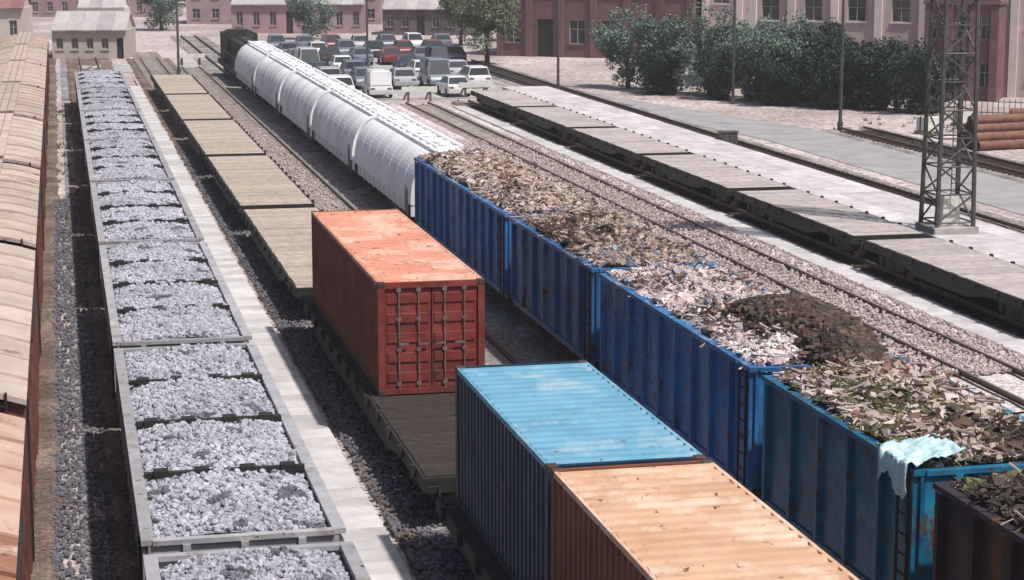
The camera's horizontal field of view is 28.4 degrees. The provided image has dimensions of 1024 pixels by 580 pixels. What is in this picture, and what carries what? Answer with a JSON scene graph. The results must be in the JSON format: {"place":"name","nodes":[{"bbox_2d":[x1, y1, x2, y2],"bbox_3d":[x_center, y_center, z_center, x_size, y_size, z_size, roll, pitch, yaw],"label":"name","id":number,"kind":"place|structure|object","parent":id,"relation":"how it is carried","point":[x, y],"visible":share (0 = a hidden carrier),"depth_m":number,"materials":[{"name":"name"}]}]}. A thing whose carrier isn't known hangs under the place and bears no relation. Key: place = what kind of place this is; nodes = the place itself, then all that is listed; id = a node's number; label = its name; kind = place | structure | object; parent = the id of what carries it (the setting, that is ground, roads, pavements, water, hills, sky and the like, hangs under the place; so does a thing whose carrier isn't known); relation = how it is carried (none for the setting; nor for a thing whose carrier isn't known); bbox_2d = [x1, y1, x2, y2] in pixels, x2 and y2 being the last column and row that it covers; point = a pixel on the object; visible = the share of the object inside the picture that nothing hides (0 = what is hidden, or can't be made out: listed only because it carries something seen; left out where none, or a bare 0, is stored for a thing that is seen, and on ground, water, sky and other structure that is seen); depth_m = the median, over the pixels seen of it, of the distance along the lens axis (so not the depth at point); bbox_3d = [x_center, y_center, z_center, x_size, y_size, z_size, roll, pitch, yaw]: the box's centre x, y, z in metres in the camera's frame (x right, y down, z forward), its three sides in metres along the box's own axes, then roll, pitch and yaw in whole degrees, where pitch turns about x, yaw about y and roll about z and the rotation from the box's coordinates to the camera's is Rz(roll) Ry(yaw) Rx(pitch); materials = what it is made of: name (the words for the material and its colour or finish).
{"place":"outdoors","nodes":[
{"label":"outdoors","id":0,"kind":"place"},
{"bbox_2d":[60,59,110,579],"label":"gravel path","id":1,"kind":"structure","parent":0,"point":[71,187],"depth_m":57.60,"materials":[{"name":"grey gravel"}]},
{"bbox_2d":[33,1,1023,579],"bbox_3d":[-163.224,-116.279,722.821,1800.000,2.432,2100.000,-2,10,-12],"label":"ground","id":2,"kind":"structure","parent":0,"point":[593,75],"depth_m":137.24,"materials":[{"name":"grey concrete"}]},
{"bbox_2d":[0,0,32,42],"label":"store hut","id":3,"kind":"object","parent":2,"relation":"on","point":[16,16],"visible":0.57,"depth_m":196.85,"materials":[{"name":"beige paint"}]},
{"bbox_2d":[31,50,66,579],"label":"ballast bed","id":4,"kind":"object","parent":2,"relation":"on","point":[44,523],"visible":0.21,"depth_m":51.48,"materials":[{"name":"grey gravel"}]},
{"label":"railway track","id":5,"kind":"structure","parent":4,"relation":"on","visible":0},
{"bbox_2d":[0,413,30,579],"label":"boxcar","id":6,"kind":"object","parent":5,"relation":"on","point":[14,548],"visible":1,"depth_m":27.82,"materials":[{"name":"brown paint"}]},
{"bbox_2d":[0,243,39,573],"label":"boxcar","id":7,"kind":"object","parent":5,"relation":"on","point":[19,372],"visible":0.73,"depth_m":38.44,"materials":[{"name":"brown paint"}]},
{"bbox_2d":[0,159,42,361],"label":"boxcar","id":8,"kind":"object","parent":5,"relation":"on","point":[20,212],"visible":0.46,"depth_m":55.08,"materials":[{"name":"brown paint"}]},
{"bbox_2d":[0,113,45,252],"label":"boxcar","id":9,"kind":"object","parent":5,"relation":"on","point":[21,140],"visible":0.45,"depth_m":71.50,"materials":[{"name":"brown paint"}]},
{"bbox_2d":[0,82,46,190],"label":"boxcar","id":10,"kind":"object","parent":5,"relation":"on","point":[17,99],"visible":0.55,"depth_m":87.79,"materials":[{"name":"brown paint"}]},
{"bbox_2d":[0,61,47,144],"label":"boxcar","id":11,"kind":"object","parent":5,"relation":"on","point":[27,74],"visible":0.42,"depth_m":104.19,"materials":[{"name":"brown paint"}]},
{"bbox_2d":[51,11,135,58],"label":"yard office","id":12,"kind":"structure","parent":2,"relation":"on","point":[94,34],"depth_m":186.61,"materials":[{"name":"beige paint"}]},
{"bbox_2d":[31,0,170,16],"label":"long depot","id":13,"kind":"structure","parent":2,"relation":"on","point":[45,8],"depth_m":278.01,"materials":[{"name":"paint"}]},
{"bbox_2d":[66,58,138,579],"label":"ballast bed","id":14,"kind":"object","parent":2,"relation":"on","point":[72,64],"visible":0.21,"depth_m":55.46,"materials":[{"name":"grey gravel"}]},
{"bbox_2d":[79,56,100,70],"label":"railway track","id":15,"kind":"structure","parent":14,"relation":"on","point":[81,65],"depth_m":176.28,"materials":[{"name":"metal"}]},
{"bbox_2d":[77,88,140,134],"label":"open wagon","id":16,"kind":"object","parent":15,"relation":"on","point":[81,104],"visible":0.16,"depth_m":114.56,"materials":[{"name":"metal"}]},
{"bbox_2d":[81,87,135,109],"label":"stone load","id":17,"kind":"object","parent":16,"relation":"in","point":[111,103],"visible":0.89,"depth_m":113.41},
{"bbox_2d":[80,110,154,168],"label":"open wagon","id":18,"kind":"object","parent":15,"relation":"on","point":[84,133],"visible":0.15,"depth_m":99.16,"materials":[{"name":"metal"}]},
{"bbox_2d":[84,109,148,138],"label":"stone load","id":19,"kind":"object","parent":18,"relation":"in","point":[112,116],"visible":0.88,"depth_m":98.22},
{"bbox_2d":[84,139,174,214],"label":"open wagon","id":20,"kind":"object","parent":15,"relation":"on","point":[90,168],"visible":0.18,"depth_m":83.03,"materials":[{"name":"metal"}]},
{"bbox_2d":[89,138,167,179],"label":"stone load","id":21,"kind":"object","parent":20,"relation":"in","point":[129,169],"visible":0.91,"depth_m":83.04},
{"bbox_2d":[90,180,203,283],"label":"open wagon","id":22,"kind":"object","parent":15,"relation":"on","point":[98,223],"visible":0.26,"depth_m":66.83,"materials":[{"name":"metal"}]},
{"bbox_2d":[97,179,194,240],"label":"stone load","id":23,"kind":"object","parent":22,"relation":"in","point":[141,230],"visible":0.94,"depth_m":67.69},
{"bbox_2d":[99,241,251,398],"bbox_3d":[-9.269,0.799,54.255,3.260,2.110,16.410,-2,10,-12],"label":"open wagon","id":24,"kind":"object","parent":15,"relation":"on","point":[113,328],"visible":0.22,"depth_m":50.80,"materials":[{"name":"metal"}]},
{"bbox_2d":[107,240,239,340],"bbox_3d":[-9.274,-0.082,54.096,2.864,0.441,14.829,-2,10,-12],"label":"stone load","id":25,"kind":"object","parent":24,"relation":"in","point":[171,320],"visible":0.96,"depth_m":52.38},
{"bbox_2d":[114,342,345,579],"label":"open wagon","id":26,"kind":"object","parent":15,"relation":"on","point":[147,542],"visible":0.38,"depth_m":35.23,"materials":[{"name":"metal"}]},
{"bbox_2d":[124,342,327,537],"bbox_3d":[-5.834,2.589,38.917,2.863,0.447,14.821,-2,10,-12],"label":"stone load","id":27,"kind":"object","parent":26,"relation":"in","point":[219,499],"visible":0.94,"depth_m":36.80},
{"bbox_2d":[143,541,370,579],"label":"open wagon","id":28,"kind":"object","parent":15,"relation":"on","point":[346,552],"visible":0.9,"depth_m":30.63,"materials":[{"name":"grey paint"}]},
{"bbox_2d":[160,546,350,579],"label":"stone load","id":29,"kind":"object","parent":28,"relation":"in","point":[280,563],"visible":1,"depth_m":30.09},
{"bbox_2d":[50,146,475,579],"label":"loose ballast","id":30,"kind":"structure","parent":2,"relation":"on","point":[442,558],"depth_m":47.59,"materials":[{"name":"gravel"}]},
{"bbox_2d":[130,79,411,579],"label":"platform","id":31,"kind":"structure","parent":2,"relation":"on","point":[366,533],"depth_m":49.19,"materials":[{"name":"concrete"}]},
{"bbox_2d":[186,0,383,23],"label":"cottage","id":32,"kind":"structure","parent":2,"relation":"on","point":[208,11],"depth_m":256.84,"materials":[{"name":"brick"}]},
{"bbox_2d":[231,0,365,33],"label":"row house","id":33,"kind":"structure","parent":2,"relation":"on","point":[265,16],"depth_m":232.92,"materials":[{"name":"brick"}]},
{"bbox_2d":[126,51,471,579],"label":"railway track","id":34,"kind":"structure","parent":2,"relation":"on","point":[151,63],"depth_m":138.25,"materials":[{"name":"grey gravel"}]},
{"bbox_2d":[150,75,208,97],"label":"flatcar","id":35,"kind":"object","parent":34,"relation":"on","point":[175,84],"visible":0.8,"depth_m":139.24,"materials":[{"name":"wood"}]},
{"bbox_2d":[164,94,232,123],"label":"flatcar","id":36,"kind":"object","parent":34,"relation":"on","point":[193,107],"visible":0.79,"depth_m":121.02,"materials":[{"name":"wood"}]},
{"bbox_2d":[181,120,265,159],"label":"flatcar","id":37,"kind":"object","parent":34,"relation":"on","point":[212,138],"visible":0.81,"depth_m":102.66,"materials":[{"name":"wood"}]},
{"bbox_2d":[206,155,314,212],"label":"flatcar","id":38,"kind":"object","parent":34,"relation":"on","point":[254,182],"visible":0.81,"depth_m":84.35,"materials":[{"name":"wood"}]},
{"bbox_2d":[241,208,323,298],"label":"flatcar","id":39,"kind":"object","parent":34,"relation":"on","point":[282,238],"visible":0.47,"depth_m":68.79,"materials":[{"name":"wood"}]},
{"bbox_2d":[300,295,455,501],"bbox_3d":[-2.505,2.283,49.052,3.082,1.000,21.760,-2,10,-12],"label":"flatcar","id":40,"kind":"object","parent":34,"relation":"on","point":[416,432],"visible":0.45,"depth_m":43.77,"materials":[{"name":"metal"}]},
{"bbox_2d":[311,208,484,395],"bbox_3d":[-3.132,0.041,51.510,2.448,2.590,12.231,-2,10,-12],"label":"container","id":41,"kind":"object","parent":40,"relation":"on","point":[398,298],"visible":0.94,"depth_m":46.37,"materials":[{"name":"red metal"}]},
{"bbox_2d":[385,285,430,390],"bbox_3d":[-2.338,1.081,45.576,1.048,2.410,0.125,-2,10,-12],"label":"door","id":42,"kind":"structure","parent":41,"relation":"in","point":[407,310],"depth_m":45.57,"materials":[{"name":"red paint"}]},
{"bbox_2d":[431,283,477,388],"bbox_3d":[-1.292,1.040,45.806,1.048,2.410,0.125,-2,10,-12],"label":"door","id":43,"kind":"structure","parent":41,"relation":"in","point":[454,308],"depth_m":45.80,"materials":[{"name":"red paint"}]},
{"bbox_2d":[436,496,509,579],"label":"flatcar","id":44,"kind":"object","parent":34,"relation":"on","point":[483,563],"visible":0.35,"depth_m":35.03,"materials":[{"name":"metal"}]},
{"bbox_2d":[455,360,706,579],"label":"container","id":45,"kind":"object","parent":44,"relation":"on","point":[522,429],"visible":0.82,"depth_m":32.95,"materials":[{"name":"blue metal"}]},
{"bbox_2d":[551,459,858,579],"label":"container","id":46,"kind":"object","parent":44,"relation":"on","point":[705,519],"visible":1,"depth_m":27.11,"materials":[{"name":"orange metal"}]},
{"bbox_2d":[284,0,337,38],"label":"tree","id":47,"kind":"object","parent":2,"relation":"on","point":[302,9],"visible":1,"depth_m":219.79,"materials":[{"name":"green plant"}]},
{"bbox_2d":[175,66,534,364],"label":"railway track","id":48,"kind":"structure","parent":2,"relation":"on","point":[244,116],"depth_m":111.85,"materials":[{"name":"gravel"}]},
{"bbox_2d":[245,127,1023,373],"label":"loose ballast","id":49,"kind":"structure","parent":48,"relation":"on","point":[984,366],"depth_m":71.13,"materials":[{"name":"grey gravel"}]},
{"bbox_2d":[382,0,472,34],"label":"shed","id":50,"kind":"structure","parent":2,"relation":"on","point":[400,17],"depth_m":229.34,"materials":[{"name":"pink"}]},
{"bbox_2d":[448,0,521,63],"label":"tree","id":51,"kind":"object","parent":2,"relation":"on","point":[488,16],"visible":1,"depth_m":176.74,"materials":[{"name":"green plant"}]},
{"bbox_2d":[170,36,868,579],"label":"ballast bed","id":52,"kind":"object","parent":2,"relation":"on","point":[528,340],"visible":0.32,"depth_m":63.35,"materials":[{"name":"grey gravel"}]},
{"bbox_2d":[181,35,581,360],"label":"railway track","id":53,"kind":"structure","parent":52,"relation":"on","point":[340,168],"depth_m":98.76,"materials":[{"name":"metal"}]},
{"bbox_2d":[218,29,257,82],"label":"boxcar","id":54,"kind":"object","parent":53,"relation":"on","point":[233,42],"visible":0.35,"depth_m":161.08,"materials":[{"name":"metal"}]},
{"bbox_2d":[235,40,283,99],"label":"covered wagon","id":55,"kind":"object","parent":53,"relation":"on","point":[251,56],"visible":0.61,"depth_m":141.34,"materials":[{"name":"white paint"}]},
{"bbox_2d":[255,52,311,119],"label":"covered wagon","id":56,"kind":"object","parent":53,"relation":"on","point":[274,71],"visible":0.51,"depth_m":126.37,"materials":[{"name":"white paint"}]},
{"bbox_2d":[280,67,347,148],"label":"covered wagon","id":57,"kind":"object","parent":53,"relation":"on","point":[303,91],"visible":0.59,"depth_m":111.35,"materials":[{"name":"white paint"}]},
{"bbox_2d":[312,87,401,183],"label":"covered wagon","id":58,"kind":"object","parent":53,"relation":"on","point":[341,117],"visible":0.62,"depth_m":96.28,"materials":[{"name":"white paint"}]},
{"bbox_2d":[354,112,463,223],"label":"covered wagon","id":59,"kind":"object","parent":53,"relation":"on","point":[389,148],"visible":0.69,"depth_m":81.77,"materials":[{"name":"white paint"}]},
{"bbox_2d":[414,157,580,314],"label":"open wagon","id":60,"kind":"object","parent":53,"relation":"on","point":[454,218],"visible":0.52,"depth_m":65.02,"materials":[{"name":"blue paint"}]},
{"bbox_2d":[413,147,607,213],"bbox_3d":[-0.272,-3.746,66.817,3.538,0.830,15.798,-2,10,-12],"label":"scrap load","id":61,"kind":"object","parent":60,"relation":"in","point":[511,184],"visible":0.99,"depth_m":65.00},
{"bbox_2d":[510,217,718,381],"bbox_3d":[2.538,0.205,54.508,3.320,3.190,10.560,-2,10,-12],"label":"open wagon","id":62,"kind":"object","parent":53,"relation":"on","point":[555,292],"visible":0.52,"depth_m":53.35,"materials":[{"name":"blue paint"}]},
{"bbox_2d":[506,203,713,267],"bbox_3d":[2.517,-1.499,54.253,3.564,0.782,9.412,-2,10,-12],"label":"scrap load","id":63,"kind":"object","parent":62,"relation":"in","point":[607,236],"visible":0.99,"depth_m":52.51},
{"bbox_2d":[599,268,910,513],"bbox_3d":[4.888,2.043,44.129,3.320,3.190,12.360,-2,10,-12],"label":"open wagon","id":64,"kind":"object","parent":53,"relation":"on","point":[659,363],"visible":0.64,"depth_m":42.51,"materials":[{"name":"blue paint"}]},
{"bbox_2d":[602,260,907,372],"bbox_3d":[4.891,0.334,43.841,3.554,0.857,11.147,-2,10,-12],"label":"scrap load","id":65,"kind":"object","parent":64,"relation":"in","point":[698,297],"visible":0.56,"depth_m":43.69},
{"bbox_2d":[718,292,889,363],"bbox_3d":[5.986,0.642,40.551,2.741,0.868,6.700,-2,10,-12],"label":"scrap heap","id":66,"kind":"object","parent":64,"relation":"on","point":[823,330],"visible":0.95,"depth_m":39.64,"materials":[{"name":"brown metal"}]},
{"bbox_2d":[761,375,1023,579],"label":"open wagon","id":67,"kind":"object","parent":53,"relation":"on","point":[826,490],"visible":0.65,"depth_m":33.89,"materials":[{"name":"teal paint"}]},
{"bbox_2d":[772,354,1023,468],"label":"scrap load","id":68,"kind":"object","parent":67,"relation":"in","point":[896,399],"visible":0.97,"depth_m":34.40},
{"bbox_2d":[877,433,967,498],"bbox_3d":[6.357,2.739,31.552,1.062,0.796,1.166,-2,10,-12],"label":"tarp","id":69,"kind":"object","parent":67,"relation":"on","point":[895,458],"visible":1,"depth_m":31.38,"materials":[{"name":"white fabric"}]},
{"bbox_2d":[932,481,1023,579],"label":"open wagon","id":70,"kind":"object","parent":53,"relation":"on","point":[976,541],"visible":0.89,"depth_m":29.12,"materials":[{"name":"paint"}]},
{"bbox_2d":[950,462,1023,533],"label":"scrap load","id":71,"kind":"object","parent":70,"relation":"in","point":[1001,494],"visible":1,"depth_m":28.98},
{"bbox_2d":[497,0,701,59],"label":"brick warehouse","id":72,"kind":"structure","parent":2,"relation":"on","point":[537,21],"depth_m":188.37,"materials":[{"name":"red brick"}]},
{"bbox_2d":[588,1,650,87],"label":"tree","id":73,"kind":"object","parent":2,"relation":"on","point":[616,42],"visible":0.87,"depth_m":150.35,"materials":[{"name":"green plant"}]},
{"bbox_2d":[633,41,689,95],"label":"bush","id":74,"kind":"object","parent":2,"relation":"on","point":[654,64],"visible":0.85,"depth_m":145.06,"materials":[{"name":"green plant"}]},
{"bbox_2d":[629,13,697,90],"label":"tree","id":75,"kind":"object","parent":2,"relation":"on","point":[649,33],"visible":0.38,"depth_m":146.74,"materials":[{"name":"green plant"}]},
{"bbox_2d":[388,101,1023,415],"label":"railway track","id":76,"kind":"structure","parent":2,"relation":"on","point":[465,127],"depth_m":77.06,"materials":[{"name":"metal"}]},
{"bbox_2d":[665,0,751,96],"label":"tree","id":77,"kind":"object","parent":2,"relation":"on","point":[717,39],"visible":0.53,"depth_m":143.65,"materials":[{"name":"green plant"}]},
{"bbox_2d":[691,46,741,100],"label":"tree","id":78,"kind":"object","parent":2,"relation":"on","point":[718,72],"visible":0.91,"depth_m":140.22,"materials":[{"name":"green plant"}]},
{"bbox_2d":[451,99,1023,338],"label":"railway track","id":79,"kind":"structure","parent":2,"relation":"on","point":[984,308],"depth_m":76.88,"materials":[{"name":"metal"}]},
{"bbox_2d":[470,90,555,119],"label":"flat wagon","id":80,"kind":"object","parent":79,"relation":"on","point":[509,101],"visible":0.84,"depth_m":127.49,"materials":[{"name":"wood"}]},
{"bbox_2d":[515,107,614,141],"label":"flat wagon","id":81,"kind":"object","parent":79,"relation":"on","point":[563,121],"visible":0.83,"depth_m":114.28,"materials":[{"name":"metal"}]},
{"bbox_2d":[571,128,690,169],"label":"flat wagon","id":82,"kind":"object","parent":79,"relation":"on","point":[633,147],"visible":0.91,"depth_m":101.23,"materials":[{"name":"metal"}]},
{"bbox_2d":[642,154,790,206],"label":"flat wagon","id":83,"kind":"object","parent":79,"relation":"on","point":[724,182],"visible":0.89,"depth_m":88.22,"materials":[{"name":"metal"}]},
{"bbox_2d":[735,189,926,257],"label":"flat wagon","id":84,"kind":"object","parent":79,"relation":"on","point":[847,228],"visible":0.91,"depth_m":75.03,"materials":[{"name":"metal"}]},
{"bbox_2d":[864,238,1023,321],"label":"flat wagon","id":85,"kind":"object","parent":79,"relation":"on","point":[950,265],"visible":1,"depth_m":63.84,"materials":[{"name":"metal"}]},
{"bbox_2d":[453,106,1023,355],"bbox_3d":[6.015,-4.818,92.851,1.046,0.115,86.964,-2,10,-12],"label":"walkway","id":86,"kind":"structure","parent":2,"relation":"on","point":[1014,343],"depth_m":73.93,"materials":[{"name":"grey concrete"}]},
{"bbox_2d":[467,59,1023,233],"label":"railway track","id":87,"kind":"structure","parent":2,"relation":"on","point":[513,76],"depth_m":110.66,"materials":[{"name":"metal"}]},
{"bbox_2d":[720,20,787,100],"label":"tree","id":88,"kind":"object","parent":2,"relation":"on","point":[749,88],"visible":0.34,"depth_m":139.63,"materials":[{"name":"green plant"}]},
{"bbox_2d":[501,86,1023,266],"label":"platform","id":89,"kind":"structure","parent":2,"relation":"on","point":[1004,244],"depth_m":89.78,"materials":[{"name":"concrete"}]},
{"bbox_2d":[915,0,979,234],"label":"light mast","id":90,"kind":"object","parent":89,"relation":"on","point":[947,218],"visible":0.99,"depth_m":71.91,"materials":[{"name":"metal"}]},
{"bbox_2d":[739,8,819,101],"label":"tree","id":91,"kind":"object","parent":2,"relation":"on","point":[768,48],"visible":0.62,"depth_m":136.47,"materials":[{"name":"green plant"}]},
{"bbox_2d":[752,51,808,105],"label":"bush","id":92,"kind":"object","parent":2,"relation":"on","point":[770,74],"visible":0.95,"depth_m":135.30,"materials":[{"name":"green plant"}]},
{"bbox_2d":[788,17,852,101],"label":"tree","id":93,"kind":"object","parent":2,"relation":"on","point":[816,36],"visible":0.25,"depth_m":138.46,"materials":[{"name":"green plant"}]},
{"bbox_2d":[792,34,874,109],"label":"tree","id":94,"kind":"object","parent":2,"relation":"on","point":[830,100],"visible":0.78,"depth_m":133.33,"materials":[{"name":"green plant"}]},
{"bbox_2d":[844,36,910,110],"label":"tree","id":95,"kind":"object","parent":2,"relation":"on","point":[877,88],"visible":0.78,"depth_m":131.99,"materials":[{"name":"green plant"}]},
{"bbox_2d":[747,0,1023,97],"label":"factory building","id":96,"kind":"structure","parent":2,"relation":"on","point":[867,21],"depth_m":145.78,"materials":[{"name":"brick"}]},
{"bbox_2d":[820,126,1023,183],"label":"railway track","id":97,"kind":"structure","parent":2,"relation":"on","point":[1008,167],"depth_m":107.67,"materials":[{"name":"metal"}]},
{"bbox_2d":[884,37,972,114],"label":"tree","id":98,"kind":"object","parent":2,"relation":"on","point":[914,69],"visible":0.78,"depth_m":129.64,"materials":[{"name":"green plant"}]},
{"bbox_2d":[923,0,1008,100],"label":"brick annex","id":99,"kind":"object","parent":2,"relation":"on","point":[992,43],"visible":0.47,"depth_m":139.90,"materials":[{"name":"red brick"}]},
{"bbox_2d":[491,78,1023,214],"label":"road","id":100,"kind":"structure","parent":0,"point":[1001,193],"depth_m":107.11,"materials":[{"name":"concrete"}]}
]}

